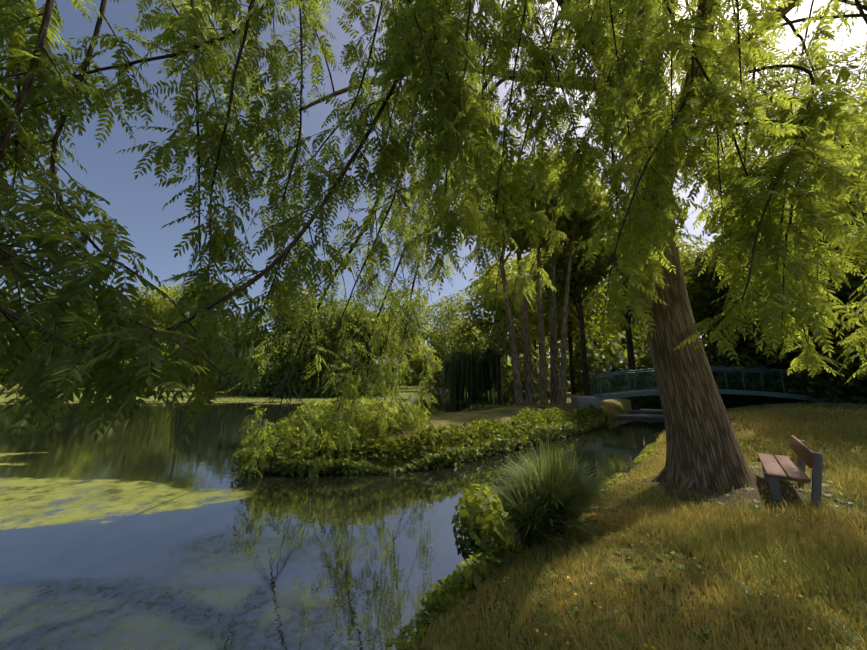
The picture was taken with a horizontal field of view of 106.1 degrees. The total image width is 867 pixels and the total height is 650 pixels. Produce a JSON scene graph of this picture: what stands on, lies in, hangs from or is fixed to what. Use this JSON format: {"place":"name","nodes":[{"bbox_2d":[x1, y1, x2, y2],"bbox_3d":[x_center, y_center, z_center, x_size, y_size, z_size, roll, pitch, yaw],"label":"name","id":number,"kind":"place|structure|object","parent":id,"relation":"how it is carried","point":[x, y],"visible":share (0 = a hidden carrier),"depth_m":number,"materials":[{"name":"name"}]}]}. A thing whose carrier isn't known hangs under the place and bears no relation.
{"place":"outdoors","nodes":[
{"label":"outdoors","id":0,"kind":"place"},
{"bbox_2d":[0,381,664,649],"bbox_3d":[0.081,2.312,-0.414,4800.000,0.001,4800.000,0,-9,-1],"label":"pond water","id":1,"kind":"structure","parent":0,"point":[147,537],"depth_m":4.97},
{"bbox_2d":[617,409,663,418],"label":"stone steps","id":2,"kind":"structure","parent":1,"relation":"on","point":[658,412],"depth_m":19.16,"materials":[{"name":"grey stone"}]},
{"bbox_2d":[0,382,866,649],"bbox_3d":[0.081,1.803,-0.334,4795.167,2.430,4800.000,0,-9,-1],"label":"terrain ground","id":3,"kind":"structure","parent":0,"point":[612,409],"depth_m":5.37,"materials":[{"name":"green plant"}]},
{"bbox_2d":[0,320,507,395],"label":"willow tree foliage","id":4,"kind":"object","parent":3,"relation":"on","point":[472,373],"visible":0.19,"depth_m":41.03,"materials":[{"name":"green plant"}]},
{"bbox_2d":[222,140,522,480],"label":"tree leaves","id":5,"kind":"object","parent":3,"relation":"on","point":[409,255],"visible":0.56,"depth_m":7.67,"materials":[{"name":"green plant"}]},
{"bbox_2d":[0,112,866,413],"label":"trees","id":6,"kind":"object","parent":3,"relation":"on","point":[606,354],"depth_m":27.01,"materials":[{"name":"green plant"}]},
{"bbox_2d":[0,0,866,488],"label":"tree","id":7,"kind":"object","parent":3,"relation":"on","point":[22,92],"depth_m":5.84,"materials":[{"name":"green plant"}]},
{"bbox_2d":[0,0,866,452],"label":"tree leaves","id":8,"kind":"object","parent":7,"relation":"attached to","point":[828,210],"visible":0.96,"depth_m":3.58,"materials":[{"name":"green plant"}]},
{"bbox_2d":[648,466,766,490],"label":"tree roots","id":9,"kind":"object","parent":7,"relation":"attached to","point":[686,484],"visible":0.15,"depth_m":5.97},
{"bbox_2d":[232,396,657,649],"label":"ground cover plants","id":10,"kind":"object","parent":3,"relation":"on","point":[475,516],"visible":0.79,"depth_m":8.32,"materials":[{"name":"green plant"}]},
{"bbox_2d":[495,215,581,405],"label":"tree trunks","id":11,"kind":"object","parent":3,"relation":"on","point":[557,397],"visible":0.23,"depth_m":18.10,"materials":[{"name":"brown plant"}]},
{"bbox_2d":[479,437,637,551],"bbox_3d":[1.673,2.365,4.763,2.609,1.387,1.909,6,-11,-35],"label":"grass clump","id":12,"kind":"object","parent":3,"relation":"on","point":[551,496],"visible":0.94,"depth_m":4.47,"materials":[{"name":"green plant"}]},
{"bbox_2d":[406,401,866,649],"bbox_3d":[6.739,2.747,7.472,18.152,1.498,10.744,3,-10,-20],"label":"lawn grass","id":13,"kind":"structure","parent":3,"relation":"on","point":[817,561],"depth_m":3.16,"materials":[{"name":"green plant"}]},
{"bbox_2d":[497,421,866,648],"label":"wildflowers","id":14,"kind":"object","parent":3,"relation":"on","point":[645,644],"visible":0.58,"depth_m":2.81,"materials":[{"name":"yellow plant"}]},
{"bbox_2d":[591,366,834,402],"bbox_3d":[13.496,3.000,16.574,10.129,1.731,1.310,-2,-9,11],"label":"bridge railing","id":15,"kind":"object","parent":3,"relation":"on","point":[784,395],"visible":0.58,"depth_m":16.31,"materials":[{"name":"teal metal"}]},
{"bbox_2d":[590,389,657,396],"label":"bridge deck","id":16,"kind":"structure","parent":15,"relation":"attached to","point":[622,392],"depth_m":17.23,"materials":[{"name":"teal wood"}]},
{"bbox_2d":[571,396,864,409],"bbox_3d":[13.496,3.976,16.419,12.018,0.600,1.700,-2,-9,11],"label":"bridge abutment","id":17,"kind":"object","parent":3,"relation":"on","point":[581,401],"visible":0.35,"depth_m":16.68,"materials":[{"name":"beige stone"}]},
{"bbox_2d":[757,440,822,504],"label":"bench posts","id":18,"kind":"object","parent":3,"relation":"on","point":[816,490],"visible":0.46,"depth_m":4.84,"materials":[{"name":"grey metal"}]},
{"bbox_2d":[757,435,815,482],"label":"bench planks","id":19,"kind":"object","parent":18,"relation":"on","point":[791,468],"visible":1,"depth_m":5.25,"materials":[{"name":"brown wood"}]},
{"bbox_2d":[0,0,866,375],"label":"sky","id":20,"kind":"structure","parent":0,"point":[137,205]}
]}

